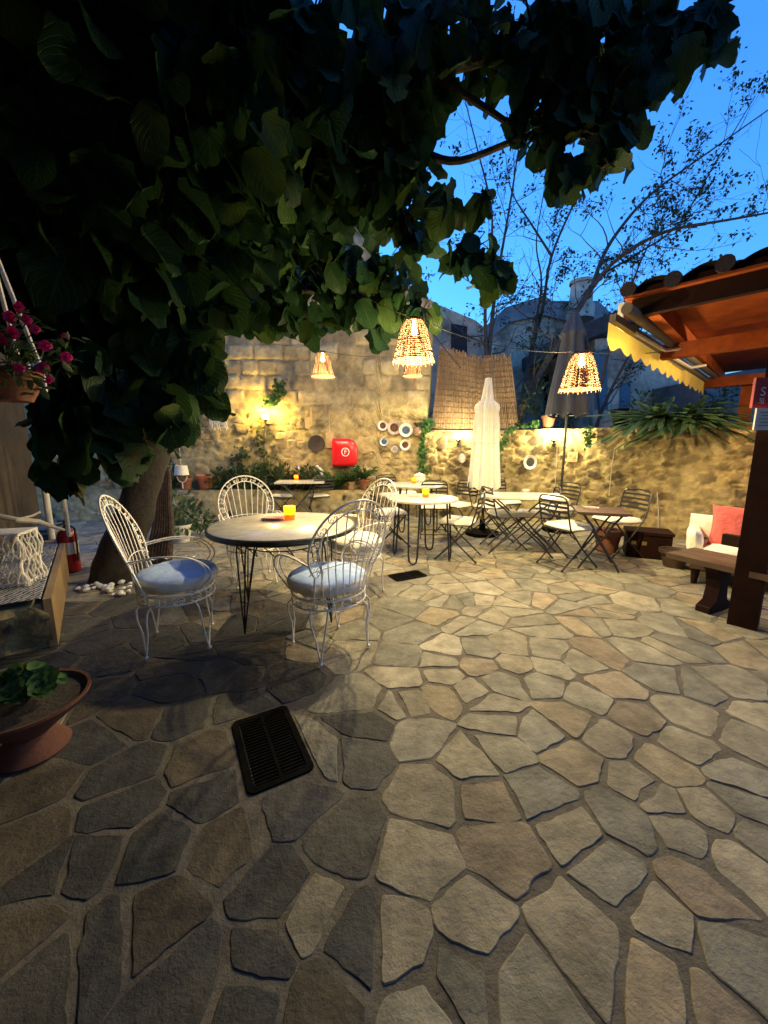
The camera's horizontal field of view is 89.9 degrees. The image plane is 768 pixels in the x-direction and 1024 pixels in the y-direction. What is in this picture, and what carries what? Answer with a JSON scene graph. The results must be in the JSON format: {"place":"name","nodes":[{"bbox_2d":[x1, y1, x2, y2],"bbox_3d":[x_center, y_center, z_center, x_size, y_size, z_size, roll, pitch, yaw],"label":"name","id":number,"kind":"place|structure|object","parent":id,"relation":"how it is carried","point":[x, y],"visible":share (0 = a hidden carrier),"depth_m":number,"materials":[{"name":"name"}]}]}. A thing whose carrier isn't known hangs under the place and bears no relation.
{"place":"outdoors","nodes":[
{"label":"outdoors","id":0,"kind":"place"},
{"bbox_2d":[0,260,47,402],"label":"hanging pot","id":1,"kind":"object","parent":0,"point":[11,391],"visible":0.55,"depth_m":1.64,"materials":[{"name":"ceramic"}]},
{"bbox_2d":[0,301,89,399],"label":"petunia plant","id":2,"kind":"object","parent":1,"relation":"in","point":[11,333],"visible":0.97,"depth_m":1.59,"materials":[{"name":"pink plant"}]},
{"bbox_2d":[0,516,767,1023],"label":"stone paving","id":3,"kind":"structure","parent":0,"point":[574,932],"depth_m":1.49,"materials":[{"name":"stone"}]},
{"bbox_2d":[0,539,68,657],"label":"stone bench","id":4,"kind":"object","parent":3,"relation":"on","point":[30,625],"visible":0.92,"depth_m":2.60,"materials":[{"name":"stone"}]},
{"bbox_2d":[0,542,57,604],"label":"woven rug","id":5,"kind":"object","parent":4,"relation":"on","point":[13,594],"visible":0.59,"depth_m":2.85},
{"bbox_2d":[0,527,47,587],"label":"macrame stool","id":6,"kind":"object","parent":5,"relation":"on","point":[25,550],"visible":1,"depth_m":2.85,"materials":[{"name":"white fabric"}]},
{"bbox_2d":[0,511,64,530],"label":"driftwood branch","id":7,"kind":"object","parent":6,"relation":"on","point":[26,519],"visible":1,"depth_m":3.10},
{"bbox_2d":[25,526,58,540],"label":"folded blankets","id":8,"kind":"object","parent":4,"relation":"on","point":[42,530],"visible":0.32,"depth_m":4.12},
{"bbox_2d":[0,352,70,559],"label":"house wall","id":9,"kind":"structure","parent":3,"relation":"on","point":[18,495],"depth_m":3.90,"materials":[{"name":"paint"}]},
{"bbox_2d":[0,668,90,773],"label":"terracotta bowl","id":10,"kind":"object","parent":3,"relation":"on","point":[33,733],"visible":0.78,"depth_m":1.66,"materials":[{"name":"ceramic"}]},
{"bbox_2d":[0,660,68,704],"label":"geranium","id":11,"kind":"object","parent":10,"relation":"on","point":[20,682],"visible":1,"depth_m":1.65,"materials":[{"name":"green plant"}]},
{"bbox_2d":[56,519,81,572],"bbox_3d":[-3.448,0.363,4.197,0.181,0.578,0.190,-8,12,-38],"label":"fire extinguisher","id":12,"kind":"object","parent":3,"relation":"on","point":[73,553],"visible":0.74,"depth_m":4.16,"materials":[{"name":"red metal"}]},
{"bbox_2d":[98,495,218,659],"bbox_3d":[-1.468,0.392,2.602,0.639,1.051,0.602,-4,10,-21],"label":"garden armchair","id":13,"kind":"object","parent":3,"relation":"on","point":[176,576],"visible":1,"depth_m":2.47,"materials":[{"name":"white metal"}]},
{"bbox_2d":[146,467,173,563],"bbox_3d":[-2.674,0.040,4.598,0.331,1.147,0.377,0,10,0],"label":"vine trunk","id":14,"kind":"object","parent":3,"relation":"on","point":[163,525],"visible":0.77,"depth_m":4.58,"materials":[{"name":"brown plant"}]},
{"bbox_2d":[174,522,191,542],"bbox_3d":[-2.942,0.301,5.591,0.315,0.260,0.315,0,10,0],"label":"white pot","id":15,"kind":"object","parent":3,"relation":"on","point":[186,526],"visible":0.59,"depth_m":5.50,"materials":[{"name":"ceramic"}]},
{"bbox_2d":[151,488,210,539],"bbox_3d":[-2.973,0.047,5.557,0.802,0.779,0.787,0,10,0],"label":"leafy plant","id":16,"kind":"object","parent":15,"relation":"in","point":[178,521],"visible":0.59,"depth_m":5.55,"materials":[{"name":"green plant"}]},
{"bbox_2d":[36,489,368,520],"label":"planter wall","id":17,"kind":"structure","parent":3,"relation":"on","point":[79,511],"depth_m":7.16,"materials":[{"name":"stone"}]},
{"bbox_2d":[195,474,213,488],"bbox_3d":[-3.461,-0.589,7.455,0.357,0.260,0.357,0,10,0],"label":"terracotta pot","id":18,"kind":"object","parent":17,"relation":"on","point":[202,479],"visible":0.79,"depth_m":7.33,"materials":[{"name":"ceramic"}]},
{"bbox_2d":[315,470,357,487],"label":"spiky plant","id":19,"kind":"object","parent":17,"relation":"on","point":[339,480],"visible":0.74,"depth_m":7.23,"materials":[{"name":"green plant"}]},
{"bbox_2d":[358,479,369,489],"bbox_3d":[-0.377,-0.526,7.293,0.220,0.190,0.220,0,10,0],"label":"terracotta pot","id":20,"kind":"object","parent":17,"relation":"on","point":[363,483],"visible":0.97,"depth_m":7.22,"materials":[{"name":"ceramic"}]},
{"bbox_2d":[348,463,378,478],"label":"spiky plant","id":21,"kind":"object","parent":20,"relation":"in","point":[356,470],"visible":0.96,"depth_m":7.18,"materials":[{"name":"green plant"}]},
{"bbox_2d":[50,495,354,518],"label":"planter soil","id":22,"kind":"structure","parent":3,"relation":"on","point":[230,514],"depth_m":7.21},
{"bbox_2d":[168,458,193,488],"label":"planter shrub","id":23,"kind":"object","parent":22,"relation":"on","point":[174,481],"visible":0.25,"depth_m":7.36,"materials":[{"name":"green plant"}]},
{"bbox_2d":[204,466,234,489],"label":"planter shrub","id":24,"kind":"object","parent":22,"relation":"on","point":[218,486],"visible":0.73,"depth_m":7.32,"materials":[{"name":"green plant"}]},
{"bbox_2d":[221,462,254,489],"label":"planter shrub","id":25,"kind":"object","parent":22,"relation":"on","point":[235,474],"visible":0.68,"depth_m":7.32,"materials":[{"name":"green plant"}]},
{"bbox_2d":[245,462,275,489],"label":"planter shrub","id":26,"kind":"object","parent":22,"relation":"on","point":[260,473],"visible":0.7,"depth_m":7.32,"materials":[{"name":"green plant"}]},
{"bbox_2d":[267,461,295,489],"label":"planter shrub","id":27,"kind":"object","parent":22,"relation":"on","point":[277,469],"visible":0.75,"depth_m":7.33,"materials":[{"name":"green plant"}]},
{"bbox_2d":[294,463,320,489],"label":"planter shrub","id":28,"kind":"object","parent":22,"relation":"on","point":[303,473],"visible":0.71,"depth_m":7.36,"materials":[{"name":"green plant"}]},
{"bbox_2d":[191,505,218,535],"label":"leafy plant","id":29,"kind":"object","parent":3,"relation":"on","point":[204,526],"visible":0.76,"depth_m":5.81,"materials":[{"name":"green plant"}]},
{"bbox_2d":[218,475,281,588],"bbox_3d":[-1.353,0.173,3.908,0.602,1.051,0.640,-5,11,-27],"label":"garden armchair","id":30,"kind":"object","parent":3,"relation":"on","point":[233,551],"visible":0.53,"depth_m":4.01,"materials":[{"name":"white metal"}]},
{"bbox_2d":[232,706,313,794],"bbox_3d":[-0.524,1.077,1.775,0.275,0.025,0.470,-5,11,-29],"label":"drain grate","id":31,"kind":"object","parent":3,"relation":"on","point":[261,732],"visible":1,"depth_m":1.74,"materials":[{"name":"metal"}]},
{"bbox_2d":[265,475,292,511],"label":"folding chair","id":32,"kind":"object","parent":3,"relation":"on","point":[289,496],"visible":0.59,"depth_m":7.05,"materials":[{"name":"fabric"}]},
{"bbox_2d":[205,512,354,633],"bbox_3d":[-0.800,0.457,3.118,1.140,0.740,1.140,-3,10,-17],"label":"garden table","id":33,"kind":"object","parent":3,"relation":"on","point":[254,531],"visible":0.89,"depth_m":2.81,"materials":[{"name":"stone"}]},
{"bbox_2d":[283,505,294,520],"bbox_3d":[-0.788,0.008,3.211,0.099,0.115,0.099,0,10,0],"label":"candle glass","id":34,"kind":"object","parent":33,"relation":"on","point":[289,512],"visible":1,"depth_m":3.18,"materials":[{"name":"glass"}]},
{"bbox_2d":[274,479,324,511],"bbox_3d":[-1.504,-0.193,7.015,0.850,0.747,0.620,-1,10,-7],"label":"bistro table","id":35,"kind":"object","parent":3,"relation":"on","point":[288,482],"visible":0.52,"depth_m":6.78,"materials":[{"name":"stone"}]},
{"bbox_2d":[308,476,334,512],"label":"folding chair","id":36,"kind":"object","parent":3,"relation":"on","point":[314,495],"visible":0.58,"depth_m":7.00,"materials":[{"name":"fabric"}]},
{"bbox_2d":[273,499,385,666],"bbox_3d":[-0.337,0.406,2.522,0.602,1.051,0.640,-8,12,-39],"label":"garden armchair","id":37,"kind":"object","parent":3,"relation":"on","point":[326,579],"visible":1,"depth_m":2.38,"materials":[{"name":"white metal"}]},
{"bbox_2d":[326,478,396,600],"bbox_3d":[-0.230,0.222,3.618,0.640,1.051,0.602,-7,12,-38],"label":"garden armchair","id":38,"kind":"object","parent":3,"relation":"on","point":[340,543],"visible":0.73,"depth_m":3.51,"materials":[{"name":"white metal"}]},
{"bbox_2d":[0,0,740,585],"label":"fig tree","id":39,"kind":"object","parent":3,"relation":"on","point":[186,186],"visible":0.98,"depth_m":2.56,"materials":[{"name":"green plant"}]},
{"bbox_2d":[174,448,188,488],"bbox_3d":[-3.253,-1.080,6.105,0.220,1.420,0.220,0,10,0],"label":"hanging lamp","id":40,"kind":"object","parent":39,"relation":"hanging from","point":[180,469],"visible":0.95,"depth_m":6.11,"materials":[{"name":"metal"}]},
{"bbox_2d":[366,485,410,546],"bbox_3d":[0.047,0.047,5.314,0.546,0.837,0.438,-3,10,-15],"label":"folding chair","id":41,"kind":"object","parent":3,"relation":"on","point":[403,513],"visible":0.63,"depth_m":5.17,"materials":[{"name":"black metal"}]},
{"bbox_2d":[376,474,407,521],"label":"folding chair","id":42,"kind":"object","parent":3,"relation":"on","point":[384,494],"visible":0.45,"depth_m":7.33,"materials":[{"name":"black metal"}]},
{"bbox_2d":[388,570,426,580],"bbox_3d":[0.252,0.686,4.111,0.382,0.025,0.217,-5,11,-27],"label":"drain grate","id":43,"kind":"object","parent":3,"relation":"on","point":[408,575],"visible":0.89,"depth_m":4.10,"materials":[{"name":"metal"}]},
{"bbox_2d":[387,482,444,532],"bbox_3d":[0.528,-0.091,6.411,0.950,0.748,0.950,-1,10,-6],"label":"bistro table","id":44,"kind":"object","parent":3,"relation":"on","point":[407,485],"visible":0.71,"depth_m":6.14,"materials":[{"name":"stone"}]},
{"bbox_2d":[387,493,458,564],"bbox_3d":[0.465,0.193,4.714,0.860,0.748,0.860,-4,10,-23],"label":"bistro table","id":45,"kind":"object","parent":3,"relation":"on","point":[432,499],"visible":0.91,"depth_m":4.55,"materials":[{"name":"stone"}]},
{"bbox_2d":[420,480,448,538],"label":"folding chair","id":46,"kind":"object","parent":3,"relation":"on","point":[437,507],"visible":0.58,"depth_m":5.94,"materials":[{"name":"black metal"}]},
{"bbox_2d":[435,480,477,537],"bbox_3d":[1.160,-0.077,6.059,0.546,0.837,0.438,-8,12,-38],"label":"folding chair","id":47,"kind":"object","parent":3,"relation":"on","point":[459,504],"visible":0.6,"depth_m":5.99,"materials":[{"name":"fabric"}]},
{"bbox_2d":[434,491,485,563],"bbox_3d":[0.936,0.152,4.687,0.546,0.837,0.438,4,10,22],"label":"folding chair","id":48,"kind":"object","parent":3,"relation":"on","point":[468,522],"visible":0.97,"depth_m":4.55,"materials":[{"name":"fabric"}]},
{"bbox_2d":[465,377,500,537],"bbox_3d":[1.545,-0.815,5.872,0.520,2.369,0.520,0,10,0],"label":"parasol","id":49,"kind":"object","parent":3,"relation":"on","point":[484,469],"visible":0.97,"depth_m":5.71,"materials":[{"name":"beige fabric"}]},
{"bbox_2d":[468,482,507,538],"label":"folding chair","id":50,"kind":"object","parent":3,"relation":"on","point":[487,507],"visible":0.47,"depth_m":5.88,"materials":[{"name":"black metal"}]},
{"bbox_2d":[480,486,527,550],"bbox_3d":[1.600,0.070,5.181,0.546,0.837,0.438,-1,10,-6],"label":"folding chair","id":51,"kind":"object","parent":3,"relation":"on","point":[499,513],"visible":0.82,"depth_m":5.04,"materials":[{"name":"black metal"}]},
{"bbox_2d":[485,478,523,530],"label":"folding chair","id":52,"kind":"object","parent":3,"relation":"on","point":[512,502],"visible":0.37,"depth_m":6.24,"materials":[{"name":"fabric"}]},
{"bbox_2d":[481,491,568,558],"bbox_3d":[1.754,0.150,4.963,1.000,0.747,0.620,2,10,14],"label":"bistro table","id":53,"kind":"object","parent":3,"relation":"on","point":[526,496],"visible":0.82,"depth_m":4.76,"materials":[{"name":"stone"}]},
{"bbox_2d":[514,486,561,551],"bbox_3d":[2.054,0.070,5.178,0.546,0.837,0.438,2,10,12],"label":"folding chair","id":54,"kind":"object","parent":3,"relation":"on","point":[530,514],"visible":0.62,"depth_m":5.03,"materials":[{"name":"black metal"}]},
{"bbox_2d":[532,482,580,541],"bbox_3d":[2.541,-0.018,5.706,0.546,0.837,0.438,-3,10,-15],"label":"folding chair","id":55,"kind":"object","parent":3,"relation":"on","point":[559,509],"visible":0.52,"depth_m":5.65,"materials":[{"name":"black metal"}]},
{"bbox_2d":[542,312,588,533],"bbox_3d":[2.885,-1.351,6.075,0.631,3.360,0.634,0,10,0],"label":"parasol","id":56,"kind":"object","parent":3,"relation":"on","point":[572,335],"visible":0.78,"depth_m":5.82,"materials":[{"name":"grey fabric"}]},
{"bbox_2d":[536,493,596,571],"bbox_3d":[2.082,0.204,4.377,0.546,0.837,0.438,-4,10,-21],"label":"folding chair","id":57,"kind":"object","parent":3,"relation":"on","point":[569,525],"visible":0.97,"depth_m":4.26,"materials":[{"name":"fabric"}]},
{"bbox_2d":[572,505,632,572],"bbox_3d":[2.423,0.296,4.362,0.520,0.655,0.520,3,10,20],"label":"bistro table","id":58,"kind":"object","parent":3,"relation":"on","point":[620,512],"visible":0.96,"depth_m":4.18,"materials":[{"name":"brown wood"}]},
{"bbox_2d":[595,527,623,553],"bbox_3d":[2.921,0.374,5.035,0.357,0.300,0.357,0,10,0],"label":"terracotta pot","id":59,"kind":"object","parent":3,"relation":"on","point":[611,540],"visible":0.59,"depth_m":4.92,"materials":[{"name":"ceramic"}]},
{"bbox_2d":[585,488,651,558],"bbox_3d":[2.932,0.131,4.815,0.546,0.837,0.438,-2,10,-13],"label":"folding chair","id":60,"kind":"object","parent":3,"relation":"on","point":[627,520],"visible":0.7,"depth_m":4.70,"materials":[{"name":"black metal"}]},
{"bbox_2d":[623,526,674,559],"bbox_3d":[3.313,0.386,4.852,0.490,0.328,0.370,5,11,25],"label":"wooden chest","id":61,"kind":"object","parent":3,"relation":"on","point":[647,542],"visible":0.89,"depth_m":4.72,"materials":[{"name":"brown wood"}]},
{"bbox_2d":[658,546,686,568],"bbox_3d":[3.334,0.528,4.417,0.315,0.200,0.315,0,10,0],"label":"barrel pot","id":62,"kind":"object","parent":3,"relation":"on","point":[669,562],"visible":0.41,"depth_m":4.38,"materials":[{"name":"brown wood"}]},
{"bbox_2d":[617,247,767,630],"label":"pergola","id":63,"kind":"object","parent":3,"relation":"on","point":[713,315],"visible":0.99,"depth_m":3.23,"materials":[{"name":"brown wood"}]},
{"bbox_2d":[607,302,718,393],"bbox_3d":[3.707,-1.842,4.772,4.573,0.329,0.257,-9,13,-42],"label":"awning","id":64,"kind":"object","parent":63,"relation":"attached to","point":[627,344],"visible":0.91,"depth_m":3.97,"materials":[{"name":"yellow fabric"}]},
{"bbox_2d":[591,351,662,353],"bbox_3d":[2.533,-1.666,3.979,1.387,0.154,0.007,-5,11,-25],"label":"light cable","id":65,"kind":"object","parent":64,"relation":"attached to","point":[614,353],"visible":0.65,"depth_m":3.86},
{"bbox_2d":[558,350,601,394],"bbox_3d":[1.906,-1.357,3.726,0.383,0.378,0.384,7,12,35],"label":"wicker lantern","id":66,"kind":"object","parent":65,"relation":"hanging from","point":[582,359],"visible":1,"depth_m":3.64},
{"bbox_2d":[749,378,767,407],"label":"shop sign","id":67,"kind":"object","parent":63,"relation":"attached to","point":[759,396],"visible":1,"depth_m":2.64,"materials":[{"name":"red paint"}]},
{"bbox_2d":[752,408,767,429],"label":"paper notice","id":68,"kind":"object","parent":63,"relation":"attached to","point":[760,421],"visible":1,"depth_m":2.63,"materials":[{"name":"white paper"}]},
{"bbox_2d":[686,513,737,583],"bbox_3d":[4.045,0.450,3.583,1.971,0.630,0.803,7,12,36],"label":"sofa","id":69,"kind":"object","parent":3,"relation":"on","point":[698,531],"visible":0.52,"depth_m":3.90,"materials":[{"name":"white fabric"}]},
{"bbox_2d":[706,504,743,544],"bbox_3d":[3.626,0.192,3.881,0.540,0.500,0.274,12,-15,35],"label":"scatter cushion","id":70,"kind":"object","parent":69,"relation":"on","point":[726,519],"visible":0.38,"depth_m":3.89,"materials":[{"name":"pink fabric"}]},
{"bbox_2d":[666,533,767,614],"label":"table","id":71,"kind":"object","parent":3,"relation":"on","point":[719,567],"visible":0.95,"depth_m":3.19,"materials":[{"name":"brown wood"}]},
{"bbox_2d":[424,321,577,352],"bbox_3d":[1.085,-1.613,3.532,1.673,0.242,0.007,-2,10,-10],"label":"light cable","id":72,"kind":"object","parent":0,"point":[498,345],"visible":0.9,"depth_m":3.54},
{"bbox_2d":[392,316,434,367],"bbox_3d":[0.262,-1.512,3.397,0.384,0.389,0.384,-1,10,-8],"label":"wicker lantern","id":73,"kind":"object","parent":72,"relation":"hanging from","point":[413,327],"visible":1,"depth_m":3.31,"materials":[{"name":"wicker"}]},
{"bbox_2d":[516,378,549,419],"bbox_3d":[2.881,-2.124,7.328,0.872,0.788,0.834,0,10,0],"label":"scrub bush","id":74,"kind":"object","parent":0,"point":[537,407],"visible":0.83,"depth_m":7.34,"materials":[{"name":"green plant"}]},
{"bbox_2d":[312,0,767,373],"label":"sky","id":75,"kind":"structure","parent":0,"point":[710,102],"materials":[{"name":"blue"}]},
{"bbox_2d":[652,368,765,424],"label":"stone outbuilding","id":76,"kind":"structure","parent":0,"point":[682,394],"depth_m":8.55,"materials":[{"name":"stone"}]},
{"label":"ground","id":77,"kind":"structure","parent":0,"visible":0},
{"bbox_2d":[23,226,433,515],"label":"stone wall","id":78,"kind":"structure","parent":77,"relation":"on","point":[357,399],"depth_m":7.36,"materials":[{"name":"stone"}]},
{"bbox_2d":[229,445,255,483],"bbox_3d":[-2.748,-0.920,7.428,0.536,0.759,0.137,0,10,0],"label":"ivy","id":79,"kind":"object","parent":78,"relation":"attached to","point":[241,456],"visible":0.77,"depth_m":7.43,"materials":[{"name":"green plant"}]},
{"bbox_2d":[249,421,277,480],"bbox_3d":[-2.316,-1.163,7.374,0.533,1.148,0.162,0,10,0],"label":"ivy","id":80,"kind":"object","parent":78,"relation":"attached to","point":[260,451],"visible":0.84,"depth_m":7.41,"materials":[{"name":"green plant"}]},
{"bbox_2d":[261,378,287,408],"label":"ivy","id":81,"kind":"object","parent":78,"relation":"attached to","point":[274,399],"visible":1,"depth_m":7.23,"materials":[{"name":"green plant"}]},
{"bbox_2d":[308,435,324,451],"bbox_3d":[-1.297,-1.320,7.416,0.320,0.320,0.036,0,10,0],"label":"woven tray","id":82,"kind":"object","parent":78,"relation":"attached to","point":[316,443],"visible":1,"depth_m":7.42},
{"bbox_2d":[332,438,357,466],"bbox_3d":[-0.745,-1.133,7.335,0.490,0.530,0.256,0,10,0],"label":"hose cover","id":83,"kind":"object","parent":78,"relation":"attached to","point":[344,452],"visible":1,"depth_m":7.23,"materials":[{"name":"red plastic"}]},
{"bbox_2d":[387,420,400,434],"bbox_3d":[0.196,-1.618,7.366,0.269,0.269,0.036,0,10,0],"label":"wall plate","id":84,"kind":"object","parent":78,"relation":"attached to","point":[393,426],"depth_m":7.36,"materials":[{"name":"ceramic"}]},
{"bbox_2d":[430,306,483,430],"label":"ruined house","id":85,"kind":"structure","parent":77,"relation":"on","point":[470,327],"depth_m":9.89,"materials":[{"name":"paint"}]},
{"bbox_2d":[451,323,466,353],"bbox_3d":[1.935,-4.364,9.936,0.441,0.932,0.100,0,10,0],"label":"window","id":86,"kind":"structure","parent":85,"relation":"in","point":[460,343],"depth_m":9.87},
{"bbox_2d":[422,100,560,377],"bbox_3d":[2.097,-4.029,7.962,3.674,8.218,2.754,0,10,0],"label":"bare tree","id":87,"kind":"object","parent":77,"relation":"on","point":[488,349],"visible":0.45,"depth_m":7.91,"materials":[{"name":"brown plant"}]},
{"bbox_2d":[463,112,609,429],"bbox_3d":[3.375,-4.489,8.318,3.251,9.011,3.558,0,10,0],"label":"bare tree","id":88,"kind":"object","parent":77,"relation":"on","point":[539,317],"visible":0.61,"depth_m":8.44,"materials":[{"name":"brown plant"}]},
{"bbox_2d":[487,276,608,429],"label":"gabled house","id":89,"kind":"structure","parent":77,"relation":"on","point":[594,309],"depth_m":12.19,"materials":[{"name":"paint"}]},
{"bbox_2d":[423,423,756,539],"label":"garden wall","id":90,"kind":"structure","parent":77,"relation":"on","point":[685,474],"depth_m":6.11,"materials":[{"name":"stone"}]},
{"bbox_2d":[416,418,435,474],"bbox_3d":[0.827,-1.249,7.372,0.426,1.124,0.138,0,10,0],"label":"ivy","id":91,"kind":"object","parent":90,"relation":"attached to","point":[426,428],"visible":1,"depth_m":7.37,"materials":[{"name":"green plant"}]},
{"bbox_2d":[432,345,477,428],"bbox_3d":[1.345,-2.341,7.217,0.874,1.536,0.053,2,10,13],"label":"reed screen","id":92,"kind":"object","parent":90,"relation":"on","point":[456,389],"visible":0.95,"depth_m":7.22,"materials":[{"name":"wicker"}]},
{"bbox_2d":[477,353,518,428],"bbox_3d":[2.085,-2.205,7.035,0.802,1.330,0.083,2,10,14],"label":"reed screen","id":93,"kind":"object","parent":90,"relation":"on","point":[502,375],"visible":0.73,"depth_m":7.02,"materials":[{"name":"wicker"}]},
{"bbox_2d":[499,424,517,458],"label":"ivy","id":94,"kind":"object","parent":90,"relation":"attached to","point":[510,430],"visible":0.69,"depth_m":6.94,"materials":[{"name":"green plant"}]},
{"bbox_2d":[582,425,596,451],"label":"ivy","id":95,"kind":"object","parent":90,"relation":"attached to","point":[588,440],"visible":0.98,"depth_m":6.32,"materials":[{"name":"green plant"}]},
{"bbox_2d":[610,408,633,425],"bbox_3d":[3.832,-1.526,6.210,0.336,0.260,0.336,0,10,0],"label":"plant pot","id":96,"kind":"object","parent":90,"relation":"on","point":[621,409],"visible":0.59,"depth_m":6.12,"materials":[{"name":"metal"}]},
{"bbox_2d":[618,388,668,423],"bbox_3d":[4.653,-1.835,6.993,0.742,0.812,0.817,-3,10,-17],"label":"scrub bush","id":97,"kind":"object","parent":90,"relation":"on","point":[644,396],"visible":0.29,"depth_m":6.91,"materials":[{"name":"green plant"}]},
{"bbox_2d":[586,397,733,447],"bbox_3d":[4.018,-1.289,5.655,1.776,0.677,1.784,0,10,0],"label":"strap leaf plant","id":98,"kind":"object","parent":90,"relation":"on","point":[659,412],"visible":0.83,"depth_m":5.41,"materials":[{"name":"plant"}]},
{"bbox_2d":[603,396,754,452],"bbox_3d":[4.300,-1.214,5.461,1.798,0.749,1.832,0,10,0],"label":"strap leaf plant","id":99,"kind":"object","parent":90,"relation":"on","point":[720,417],"visible":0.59,"depth_m":5.19,"materials":[{"name":"plant"}]},
{"bbox_2d":[522,310,709,428],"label":"white house","id":100,"kind":"structure","parent":77,"relation":"on","point":[648,379],"depth_m":9.80,"materials":[{"name":"paint"}]},
{"bbox_2d":[592,349,607,409],"bbox_3d":[5.504,-3.365,9.799,0.490,1.477,0.100,0,10,0],"label":"window","id":101,"kind":"structure","parent":100,"relation":"in","point":[600,360],"depth_m":9.75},
{"bbox_2d":[619,383,629,407],"bbox_3d":[6.181,-2.844,9.886,0.336,0.902,0.100,0,10,0],"label":"window","id":102,"kind":"structure","parent":100,"relation":"in","point":[624,394],"depth_m":9.82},
{"bbox_2d":[515,231,721,427],"bbox_3d":[4.823,-2.538,7.864,4.151,5.310,2.528,0,10,0],"label":"bare tree","id":103,"kind":"object","parent":77,"relation":"on","point":[605,403],"visible":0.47,"depth_m":7.98,"materials":[{"name":"brown plant"}]},
{"bbox_2d":[512,18,767,429],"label":"bare tree","id":104,"kind":"object","parent":77,"relation":"on","point":[598,276],"visible":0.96,"depth_m":7.10,"materials":[{"name":"brown plant"}]},
{"bbox_2d":[701,386,739,412],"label":"scrub bush","id":105,"kind":"object","parent":77,"relation":"on","point":[724,394],"visible":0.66,"depth_m":7.73,"materials":[{"name":"green plant"}]},
{"bbox_3d":[-0.196,-2.344,5.691,1.307,0.142,0.806,0,10,0],"label":"light cable","id":106,"kind":"object","parent":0,"visible":0},
{"bbox_2d":[311,351,334,379],"bbox_3d":[-0.849,-2.044,5.336,0.328,0.356,0.328,-2,10,-13],"label":"wicker lantern","id":107,"kind":"object","parent":106,"relation":"hanging from","point":[321,357],"visible":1,"depth_m":5.25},
{"bbox_2d":[403,357,421,378],"bbox_3d":[0.454,-2.311,6.102,0.318,0.340,0.316,-2,10,-13],"label":"wicker lantern","id":108,"kind":"object","parent":106,"relation":"hanging from","point":[413,371],"visible":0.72,"depth_m":6.04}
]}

